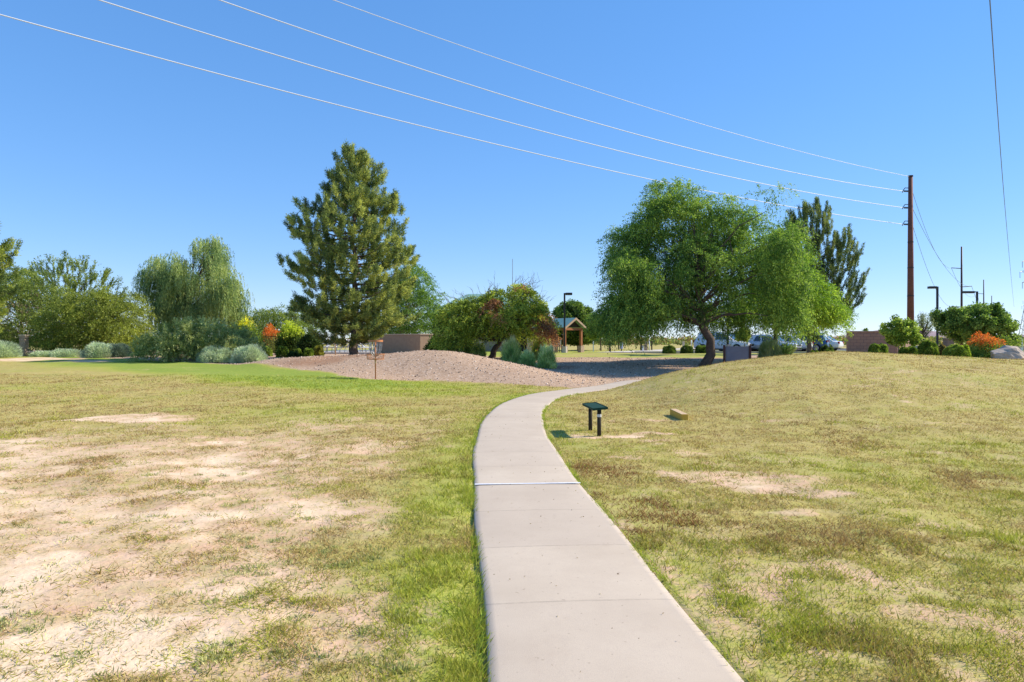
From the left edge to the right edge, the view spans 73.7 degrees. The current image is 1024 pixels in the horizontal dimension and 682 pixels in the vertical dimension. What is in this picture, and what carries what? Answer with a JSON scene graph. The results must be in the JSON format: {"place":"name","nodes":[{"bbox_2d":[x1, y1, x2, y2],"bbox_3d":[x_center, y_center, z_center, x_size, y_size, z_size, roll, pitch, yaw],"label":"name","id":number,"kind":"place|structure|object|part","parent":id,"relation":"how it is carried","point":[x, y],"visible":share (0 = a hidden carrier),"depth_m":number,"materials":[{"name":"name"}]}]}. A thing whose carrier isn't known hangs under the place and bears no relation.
{"place":"outdoors","nodes":[
{"label":"outdoors","id":0,"kind":"place"},
{"bbox_2d":[0,343,1023,681],"bbox_3d":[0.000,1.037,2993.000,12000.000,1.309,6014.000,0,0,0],"label":"ground","id":1,"kind":"structure","parent":0,"point":[398,367],"depth_m":7.11,"materials":[{"name":"beige soil"}]},
{"bbox_2d":[0,340,22,357],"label":"sage bush","id":2,"kind":"object","parent":1,"relation":"on","point":[11,349],"visible":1,"depth_m":38.90,"materials":[{"name":"green plant"}]},
{"bbox_2d":[0,223,27,332],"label":"pine tree","id":3,"kind":"object","parent":1,"relation":"on","point":[7,260],"visible":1,"depth_m":35.10,"materials":[{"name":"green plant"}]},
{"bbox_2d":[18,335,29,355],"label":"stone pillar","id":4,"kind":"structure","parent":1,"relation":"on","point":[24,342],"depth_m":40.83,"materials":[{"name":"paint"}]},
{"bbox_2d":[0,266,76,350],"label":"mesquite tree","id":5,"kind":"object","parent":1,"relation":"on","point":[10,332],"visible":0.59,"depth_m":44.99,"materials":[{"name":"green plant"}]},
{"bbox_2d":[29,350,51,356],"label":"sage bush","id":6,"kind":"object","parent":1,"relation":"on","point":[37,353],"visible":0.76,"depth_m":39.63,"materials":[{"name":"green plant"}]},
{"bbox_2d":[47,348,81,356],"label":"sage bush","id":7,"kind":"object","parent":1,"relation":"on","point":[67,352],"visible":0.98,"depth_m":39.81,"materials":[{"name":"green plant"}]},
{"bbox_2d":[10,250,128,328],"bbox_3d":[-33.569,-2.896,51.977,7.382,8.099,6.409,0,0,0],"label":"mesquite tree","id":8,"kind":"object","parent":1,"relation":"on","point":[69,280],"visible":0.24,"depth_m":51.23,"materials":[{"name":"green plant"}]},
{"bbox_2d":[26,284,159,356],"bbox_3d":[-26.709,-0.725,44.044,7.682,5.723,7.180,0,0,0],"label":"palo verde tree","id":9,"kind":"object","parent":1,"relation":"on","point":[105,326],"visible":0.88,"depth_m":42.35,"materials":[{"name":"green plant"}]},
{"bbox_2d":[78,340,117,357],"bbox_3d":[-23.578,0.461,38.991,1.975,1.025,2.017,0,0,0],"label":"sage bush","id":10,"kind":"object","parent":1,"relation":"on","point":[95,350],"visible":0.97,"depth_m":38.53,"materials":[{"name":"green plant"}]},
{"bbox_2d":[104,342,131,356],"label":"sage bush","id":11,"kind":"object","parent":1,"relation":"on","point":[121,349],"visible":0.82,"depth_m":39.29,"materials":[{"name":"green plant"}]},
{"bbox_2d":[130,234,257,338],"bbox_3d":[-23.260,-3.485,50.088,9.170,9.274,6.055,0,0,0],"label":"willow acacia","id":12,"kind":"object","parent":1,"relation":"on","point":[175,294],"visible":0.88,"depth_m":48.87,"materials":[{"name":"green plant"}]},
{"bbox_2d":[121,314,270,363],"bbox_3d":[-16.437,0.267,36.087,6.491,3.373,6.289,0,0,0],"label":"spreading shrub","id":13,"kind":"object","parent":1,"relation":"on","point":[191,341],"visible":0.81,"depth_m":34.28,"materials":[{"name":"green plant"}]},
{"bbox_2d":[196,345,236,362],"bbox_3d":[-14.702,0.602,33.974,2.194,0.966,2.132,0,0,0],"label":"sage bush","id":14,"kind":"object","parent":1,"relation":"on","point":[206,355],"visible":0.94,"depth_m":33.42,"materials":[{"name":"green plant"}]},
{"bbox_2d":[230,316,265,346],"bbox_3d":[-17.529,-0.336,44.949,2.602,2.780,2.581,0,0,0],"label":"flowering shrub","id":15,"kind":"object","parent":1,"relation":"on","point":[247,323],"visible":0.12,"depth_m":44.90,"materials":[{"name":"yellow plant"}]},
{"bbox_2d":[229,343,267,363],"bbox_3d":[-12.819,0.583,33.497,1.886,1.024,1.817,0,0,0],"label":"sage bush","id":16,"kind":"object","parent":1,"relation":"on","point":[252,352],"visible":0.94,"depth_m":33.07,"materials":[{"name":"green plant"}]},
{"bbox_2d":[263,346,272,355],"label":"clipped bush","id":17,"kind":"object","parent":1,"relation":"on","point":[270,350],"visible":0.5,"depth_m":41.86,"materials":[{"name":"green plant"}]},
{"bbox_2d":[261,336,277,352],"bbox_3d":[-16.013,0.315,47.500,3.289,1.600,0.060,0,0,0],"label":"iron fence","id":18,"kind":"object","parent":1,"relation":"on","point":[273,340],"visible":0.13,"depth_m":47.49,"materials":[{"name":"brown metal"}]},
{"bbox_2d":[260,323,280,351],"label":"flowering shrub","id":19,"kind":"object","parent":1,"relation":"on","point":[267,341],"visible":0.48,"depth_m":51.65,"materials":[{"name":"orange plant"}]},
{"bbox_2d":[225,302,329,346],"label":"mesquite tree","id":20,"kind":"object","parent":1,"relation":"on","point":[263,316],"visible":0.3,"depth_m":72.54,"materials":[{"name":"green plant"}]},
{"bbox_2d":[276,345,288,357],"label":"clipped bush","id":21,"kind":"object","parent":1,"relation":"on","point":[283,350],"visible":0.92,"depth_m":39.76,"materials":[{"name":"green plant"}]},
{"bbox_2d":[273,320,304,354],"bbox_3d":[-14.959,-0.229,46.016,2.294,2.594,2.218,0,0,0],"label":"flowering shrub","id":22,"kind":"object","parent":1,"relation":"on","point":[287,337],"visible":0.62,"depth_m":45.54,"materials":[{"name":"green plant"}]},
{"bbox_2d":[287,350,299,357],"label":"clipped bush","id":23,"kind":"object","parent":1,"relation":"on","point":[295,353],"visible":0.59,"depth_m":36.81,"materials":[{"name":"green plant"}]},
{"bbox_2d":[294,348,301,356],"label":"clipped bush","id":24,"kind":"object","parent":1,"relation":"on","point":[299,351],"visible":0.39,"depth_m":40.90,"materials":[{"name":"green plant"}]},
{"bbox_2d":[302,347,313,356],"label":"clipped bush","id":25,"kind":"object","parent":1,"relation":"on","point":[307,352],"visible":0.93,"depth_m":40.79,"materials":[{"name":"green plant"}]},
{"bbox_2d":[297,331,324,353],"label":"leafy shrub","id":26,"kind":"object","parent":1,"relation":"on","point":[307,340],"visible":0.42,"depth_m":43.60,"materials":[{"name":"green plant"}]},
{"bbox_2d":[313,345,323,355],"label":"clipped bush","id":27,"kind":"object","parent":1,"relation":"on","point":[318,350],"visible":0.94,"depth_m":41.30,"materials":[{"name":"green plant"}]},
{"bbox_2d":[324,350,372,353],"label":"concrete paving","id":28,"kind":"structure","parent":1,"relation":"on","point":[345,352],"depth_m":49.80,"materials":[{"name":"concrete"}]},
{"bbox_2d":[275,139,422,354],"bbox_3d":[-8.942,-4.967,37.771,7.965,12.361,7.651,0,0,0],"label":"pine tree","id":29,"kind":"object","parent":1,"relation":"on","point":[369,320],"visible":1,"depth_m":36.96,"materials":[{"name":"green plant"}]},
{"bbox_2d":[366,340,384,378],"bbox_3d":[-5.140,0.746,25.700,0.687,1.576,0.687,0,0,0],"label":"disc golf basket","id":30,"kind":"object","parent":1,"relation":"on","point":[375,352],"visible":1,"depth_m":25.58,"materials":[{"name":"silver metal"}]},
{"bbox_2d":[376,334,432,353],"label":"masonry wall","id":31,"kind":"structure","parent":1,"relation":"on","point":[392,343],"depth_m":47.86,"materials":[{"name":"beige paint"}]},
{"bbox_2d":[381,259,450,333],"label":"mesquite tree","id":32,"kind":"object","parent":1,"relation":"on","point":[420,296],"visible":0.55,"depth_m":57.80,"materials":[{"name":"green plant"}]},
{"bbox_2d":[422,336,443,350],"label":"leafy shrub","id":33,"kind":"object","parent":1,"relation":"on","point":[427,345],"visible":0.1,"depth_m":42.62,"materials":[{"name":"green plant"}]},
{"bbox_2d":[219,350,700,386],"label":"loose stones","id":34,"kind":"object","parent":1,"relation":"on","point":[605,374],"visible":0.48,"depth_m":29.60,"materials":[{"name":"brown gravel"}]},
{"bbox_2d":[460,340,474,353],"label":"grass clump","id":35,"kind":"object","parent":1,"relation":"on","point":[466,349],"visible":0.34,"depth_m":38.16,"materials":[{"name":"green plant"}]},
{"bbox_2d":[468,342,486,356],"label":"grass clump","id":36,"kind":"object","parent":1,"relation":"on","point":[480,352],"visible":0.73,"depth_m":37.21,"materials":[{"name":"green plant"}]},
{"bbox_2d":[426,294,533,351],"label":"clubhouse","id":37,"kind":"structure","parent":1,"relation":"on","point":[493,343],"depth_m":62.00,"materials":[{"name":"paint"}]},
{"bbox_2d":[516,336,526,350],"bbox_3d":[0.969,-0.173,61.969,1.400,2.200,0.057,0,0,0],"label":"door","id":38,"kind":"structure","parent":37,"relation":"in","point":[522,346],"depth_m":61.94,"materials":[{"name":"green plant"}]},
{"bbox_2d":[428,273,563,358],"bbox_3d":[-0.846,-1.267,36.982,7.201,5.138,6.414,0,0,0],"label":"mesquite tree","id":39,"kind":"object","parent":1,"relation":"on","point":[486,314],"visible":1,"depth_m":35.38,"materials":[{"name":"green plant"}]},
{"bbox_2d":[499,332,521,363],"bbox_3d":[-0.015,0.458,34.970,1.431,1.817,1.359,0,0,0],"label":"grass clump","id":40,"kind":"object","parent":1,"relation":"on","point":[511,351],"visible":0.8,"depth_m":34.71,"materials":[{"name":"green plant"}]},
{"bbox_2d":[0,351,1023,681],"bbox_3d":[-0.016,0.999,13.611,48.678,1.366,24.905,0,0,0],"label":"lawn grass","id":41,"kind":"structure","parent":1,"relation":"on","point":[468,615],"depth_m":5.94,"materials":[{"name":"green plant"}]},
{"bbox_2d":[16,333,1023,344],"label":"desert scrub","id":42,"kind":"object","parent":1,"relation":"on","point":[673,340],"visible":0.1,"depth_m":161.27,"materials":[{"name":"green plant"}]},
{"bbox_2d":[516,349,536,365],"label":"grass clump","id":43,"kind":"object","parent":1,"relation":"on","point":[527,357],"visible":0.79,"depth_m":33.27,"materials":[{"name":"green plant"}]},
{"bbox_2d":[530,336,548,359],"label":"grass clump","id":44,"kind":"object","parent":1,"relation":"on","point":[536,346],"visible":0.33,"depth_m":36.75,"materials":[{"name":"green plant"}]},
{"bbox_2d":[535,344,558,368],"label":"grass clump","id":45,"kind":"object","parent":1,"relation":"on","point":[546,357],"visible":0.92,"depth_m":32.33,"materials":[{"name":"green plant"}]},
{"bbox_2d":[532,318,585,351],"bbox_3d":[3.895,-0.416,57.302,2.460,3.013,4.200,0,0,-40],"label":"shelter","id":46,"kind":"object","parent":1,"relation":"on","point":[573,324],"visible":0.3,"depth_m":56.20,"materials":[{"name":"brown wood"}]},
{"bbox_2d":[562,293,571,352],"bbox_3d":[4.358,-1.390,54.000,0.795,4.854,0.400,0,0,0],"label":"lamp post","id":47,"kind":"object","parent":1,"relation":"on","point":[564,349],"visible":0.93,"depth_m":53.94,"materials":[{"name":"brown metal"}]},
{"bbox_2d":[551,298,599,349],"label":"shade tree","id":48,"kind":"object","parent":1,"relation":"on","point":[577,309],"visible":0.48,"depth_m":68.51,"materials":[{"name":"green plant"}]},
{"bbox_2d":[583,313,604,350],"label":"young tree","id":49,"kind":"object","parent":1,"relation":"on","point":[593,336],"visible":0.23,"depth_m":65.26,"materials":[{"name":"green plant"}]},
{"bbox_2d":[582,402,607,435],"bbox_3d":[1.434,1.400,11.840,0.256,0.602,0.949,0,0,-5],"label":"tee sign","id":50,"kind":"object","parent":1,"relation":"on","point":[594,406],"visible":0.88,"depth_m":11.64,"materials":[{"name":"green metal"}]},
{"bbox_2d":[472,380,743,681],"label":"footpath","id":51,"kind":"structure","parent":1,"relation":"on","point":[599,625],"depth_m":4.45,"materials":[{"name":"concrete"}]},
{"bbox_2d":[475,482,579,484],"bbox_3d":[0.176,1.573,7.546,1.172,0.001,0.052,0,0,-4],"label":"painted line","id":52,"kind":"object","parent":51,"relation":"on","point":[526,483],"visible":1,"depth_m":7.54,"materials":[{"name":"grey concrete"}]},
{"bbox_2d":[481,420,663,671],"bbox_3d":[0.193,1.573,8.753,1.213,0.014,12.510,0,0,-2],"label":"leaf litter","id":53,"kind":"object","parent":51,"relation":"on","point":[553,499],"visible":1,"depth_m":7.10,"materials":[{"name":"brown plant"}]},
{"bbox_2d":[467,391,754,681],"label":"edge grass","id":54,"kind":"structure","parent":51,"relation":"on","point":[474,542],"depth_m":4.64,"materials":[{"name":"green plant"}]},
{"bbox_2d":[662,344,676,353],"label":"clipped bush","id":55,"kind":"object","parent":1,"relation":"on","point":[669,349],"visible":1,"depth_m":51.18,"materials":[{"name":"green plant"}]},
{"bbox_2d":[670,409,687,419],"bbox_3d":[3.415,1.507,13.980,0.140,0.134,0.920,0,1,-1],"label":"tee marker","id":56,"kind":"object","parent":1,"relation":"on","point":[678,414],"visible":0.94,"depth_m":13.79,"materials":[{"name":"yellow paint"}]},
{"bbox_2d":[680,345,693,352],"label":"clipped bush","id":57,"kind":"object","parent":1,"relation":"on","point":[686,349],"visible":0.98,"depth_m":51.18,"materials":[{"name":"green plant"}]},
{"bbox_2d":[695,345,705,352],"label":"clipped bush","id":58,"kind":"object","parent":1,"relation":"on","point":[700,348],"visible":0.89,"depth_m":51.16,"materials":[{"name":"green plant"}]},
{"bbox_2d":[582,175,826,365],"bbox_3d":[8.954,-3.356,33.767,10.906,9.693,8.171,0,0,0],"label":"mesquite tree","id":59,"kind":"object","parent":1,"relation":"on","point":[649,303],"visible":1,"depth_m":32.87,"materials":[{"name":"green plant"}]},
{"bbox_2d":[723,344,750,361],"bbox_3d":[10.880,0.878,33.000,1.287,1.420,0.240,0,0,14],"label":"slab sign","id":60,"kind":"object","parent":1,"relation":"on","point":[734,353],"visible":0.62,"depth_m":32.96,"materials":[{"name":"grey stone"}]},
{"bbox_2d":[735,328,753,345],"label":"young tree","id":61,"kind":"object","parent":1,"relation":"on","point":[741,338],"visible":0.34,"depth_m":49.82,"materials":[{"name":"green plant"}]},
{"bbox_2d":[757,337,782,357],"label":"grass clump","id":62,"kind":"object","parent":1,"relation":"on","point":[765,349],"visible":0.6,"depth_m":34.68,"materials":[{"name":"green plant"}]},
{"bbox_2d":[780,345,796,354],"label":"grass clump","id":63,"kind":"object","parent":1,"relation":"on","point":[786,350],"visible":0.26,"depth_m":35.13,"materials":[{"name":"green plant"}]},
{"bbox_2d":[729,228,859,348],"bbox_3d":[14.981,-2.525,36.658,6.327,7.520,6.448,0,0,0],"label":"palo verde tree","id":64,"kind":"object","parent":1,"relation":"on","point":[828,310],"visible":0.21,"depth_m":35.14,"materials":[{"name":"green plant"}]},
{"bbox_2d":[819,344,833,351],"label":"clipped bush","id":65,"kind":"object","parent":1,"relation":"on","point":[824,347],"visible":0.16,"depth_m":32.91,"materials":[{"name":"green plant"}]},
{"bbox_2d":[783,196,870,352],"bbox_3d":[22.060,-4.505,48.018,5.691,11.345,3.806,0,0,0],"label":"pine tree","id":66,"kind":"object","parent":1,"relation":"on","point":[816,220],"visible":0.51,"depth_m":47.25,"materials":[{"name":"green plant"}]},
{"bbox_2d":[635,351,1023,353],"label":"kerb","id":67,"kind":"structure","parent":1,"relation":"on","point":[715,351],"depth_m":52.78,"materials":[{"name":"concrete"}]},
{"bbox_2d":[846,331,910,353],"bbox_3d":[24.994,0.284,45.071,6.130,1.871,1.961,0,0,-23],"label":"block enclosure","id":68,"kind":"object","parent":1,"relation":"on","point":[860,341],"visible":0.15,"depth_m":44.37,"materials":[{"name":"brown brick"}]},
{"bbox_2d":[868,343,888,352],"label":"clipped bush","id":69,"kind":"object","parent":1,"relation":"on","point":[877,348],"visible":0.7,"depth_m":26.39,"materials":[{"name":"green plant"}]},
{"bbox_2d":[878,314,923,349],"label":"young tree","id":70,"kind":"object","parent":1,"relation":"on","point":[901,333],"visible":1,"depth_m":27.13,"materials":[{"name":"green plant"}]},
{"bbox_2d":[902,175,913,327],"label":"transmission pole","id":71,"kind":"object","parent":1,"relation":"on","point":[910,284],"visible":0.84,"depth_m":84.75,"materials":[{"name":"wood"}]},
{"bbox_2d":[0,14,903,224],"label":"power cable","id":72,"kind":"object","parent":71,"relation":"attached to","point":[362,111],"visible":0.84,"depth_m":46.70,"materials":[{"name":"metal"}]},
{"bbox_2d":[99,0,903,207],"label":"power cable","id":73,"kind":"object","parent":71,"relation":"attached to","point":[446,104],"visible":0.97,"depth_m":50.30,"materials":[{"name":"metal"}]},
{"bbox_2d":[220,0,900,190],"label":"power cable","id":74,"kind":"object","parent":71,"relation":"attached to","point":[518,99],"visible":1,"depth_m":53.72,"materials":[{"name":"metal"}]},
{"bbox_2d":[334,0,909,176],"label":"power cable","id":75,"kind":"object","parent":71,"relation":"attached to","point":[588,88],"visible":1,"depth_m":57.27,"materials":[{"name":"metal"}]},
{"bbox_2d":[913,227,950,306],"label":"thin cable","id":76,"kind":"object","parent":71,"relation":"attached to","point":[924,261],"visible":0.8,"depth_m":96.68,"materials":[{"name":"black rubber"}]},
{"bbox_2d":[913,210,971,286],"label":"thin cable","id":77,"kind":"object","parent":71,"relation":"hanging from","point":[935,252],"visible":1,"depth_m":101.44,"materials":[{"name":"black rubber"}]},
{"bbox_2d":[898,346,918,354],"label":"clipped bush","id":78,"kind":"object","parent":1,"relation":"on","point":[908,350],"visible":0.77,"depth_m":26.60,"materials":[{"name":"green plant"}]},
{"bbox_2d":[911,311,937,341],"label":"young tree","id":79,"kind":"object","parent":1,"relation":"on","point":[922,325],"visible":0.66,"depth_m":35.78,"materials":[{"name":"green plant"}]},
{"bbox_2d":[917,340,939,354],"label":"clipped bush","id":80,"kind":"object","parent":1,"relation":"on","point":[926,347],"visible":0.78,"depth_m":26.71,"materials":[{"name":"green plant"}]},
{"bbox_2d":[938,344,945,355],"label":"clipped bush","id":81,"kind":"object","parent":1,"relation":"on","point":[941,347],"visible":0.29,"depth_m":27.44,"materials":[{"name":"green plant"}]},
{"bbox_2d":[942,338,953,346],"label":"brick pier","id":82,"kind":"structure","parent":1,"relation":"on","point":[947,342],"depth_m":47.76,"materials":[{"name":"beige paint"}]},
{"bbox_2d":[942,344,968,356],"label":"clipped bush","id":83,"kind":"object","parent":1,"relation":"on","point":[954,350],"visible":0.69,"depth_m":26.35,"materials":[{"name":"green plant"}]},
{"bbox_2d":[951,247,968,343],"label":"transmission pole","id":84,"kind":"object","parent":1,"relation":"on","point":[961,296],"visible":0.64,"depth_m":147.86,"materials":[{"name":"grey metal"}]},
{"bbox_2d":[961,344,970,356],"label":"clipped bush","id":85,"kind":"object","parent":1,"relation":"on","point":[966,347],"visible":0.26,"depth_m":27.45,"materials":[{"name":"green plant"}]},
{"bbox_2d":[929,301,1023,346],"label":"shade tree","id":86,"kind":"object","parent":1,"relation":"on","point":[962,324],"visible":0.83,"depth_m":35.92,"materials":[{"name":"green plant"}]},
{"bbox_2d":[965,331,1009,358],"bbox_3d":[19.772,0.287,28.600,2.036,1.464,1.946,0,0,0],"label":"flowering shrub","id":87,"kind":"object","parent":1,"relation":"on","point":[985,348],"visible":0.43,"depth_m":28.31,"materials":[{"name":"orange plant"}]},
{"bbox_2d":[990,345,1023,359],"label":"boulder","id":88,"kind":"object","parent":1,"relation":"on","point":[1009,352],"visible":0.77,"depth_m":25.96,"materials":[{"name":"stone"}]},
{"bbox_2d":[997,333,1017,346],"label":"leafy shrub","id":89,"kind":"object","parent":1,"relation":"on","point":[1006,338],"visible":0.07,"depth_m":32.85,"materials":[{"name":"green plant"}]},
{"bbox_2d":[1019,261,1023,334],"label":"lattice pylon","id":90,"kind":"object","parent":1,"relation":"on","point":[1023,310],"visible":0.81,"depth_m":261.26,"materials":[{"name":"metal"}]},
{"bbox_2d":[0,0,1023,338],"label":"sky","id":91,"kind":"structure","parent":0,"point":[121,158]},
{"bbox_2d":[611,347,694,351],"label":"pavement","id":92,"kind":"structure","parent":0,"point":[656,350],"depth_m":59.82,"materials":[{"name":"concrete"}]},
{"bbox_2d":[834,330,1023,337],"bbox_3d":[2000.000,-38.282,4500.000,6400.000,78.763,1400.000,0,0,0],"label":"hills","id":93,"kind":"structure","parent":0,"point":[932,333],"depth_m":4041.61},
{"bbox_2d":[989,0,1013,301],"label":"thin cable","id":94,"kind":"object","parent":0,"point":[997,114],"visible":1,"depth_m":77.38,"materials":[{"name":"black rubber"}]},
{"label":"parking lot","id":95,"kind":"structure","parent":0,"visible":0},
{"bbox_2d":[693,332,753,349],"bbox_3d":[17.426,0.078,56.189,4.655,1.692,2.140,0,0,38],"label":"parked car","id":96,"kind":"object","parent":95,"relation":"on","point":[720,347],"visible":0.42,"depth_m":55.52,"materials":[{"name":"white paint"}]},
{"bbox_3d":[17.050,-0.388,55.533,0.990,0.562,0.093,0,0,38],"label":"side window","id":97,"kind":"part","parent":96,"relation":"part of","materials":[{"name":"black glass"}]},
{"bbox_2d":[748,334,801,350],"bbox_3d":[20.896,0.193,55.289,4.655,1.462,2.140,0,0,40],"label":"parked car","id":98,"kind":"object","parent":95,"relation":"on","point":[756,341],"visible":0.3,"depth_m":54.98,"materials":[{"name":"silver metal"}]},
{"bbox_2d":[779,335,813,350],"bbox_3d":[23.054,0.193,58.211,4.655,1.462,2.140,0,0,40],"label":"parked car","id":99,"kind":"object","parent":95,"relation":"on","point":[804,347],"visible":0.13,"depth_m":56.77,"materials":[{"name":"white paint"}]},
{"bbox_2d":[795,332,829,350],"bbox_3d":[24.816,0.078,59.009,4.655,1.692,2.140,0,0,30],"label":"parked car","id":100,"kind":"object","parent":95,"relation":"on","point":[818,346],"visible":0.24,"depth_m":57.43,"materials":[{"name":"blue paint"}]},
{"bbox_2d":[825,335,843,350],"bbox_3d":[27.451,0.193,62.011,4.655,1.462,2.140,0,0,40],"label":"parked car","id":101,"kind":"object","parent":95,"relation":"on","point":[835,344],"visible":0.25,"depth_m":60.25,"materials":[{"name":"white paint"}]},
{"bbox_2d":[927,286,938,345],"bbox_3d":[34.015,-1.687,55.000,0.895,5.432,0.400,0,0,0],"label":"lamp post","id":102,"kind":"object","parent":95,"relation":"on","point":[937,305],"visible":0.72,"depth_m":54.94,"materials":[{"name":"brown metal"}]},
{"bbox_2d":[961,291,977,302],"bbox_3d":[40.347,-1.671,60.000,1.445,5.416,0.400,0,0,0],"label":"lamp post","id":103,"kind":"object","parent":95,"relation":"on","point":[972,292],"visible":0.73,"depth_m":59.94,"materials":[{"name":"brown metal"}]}
]}

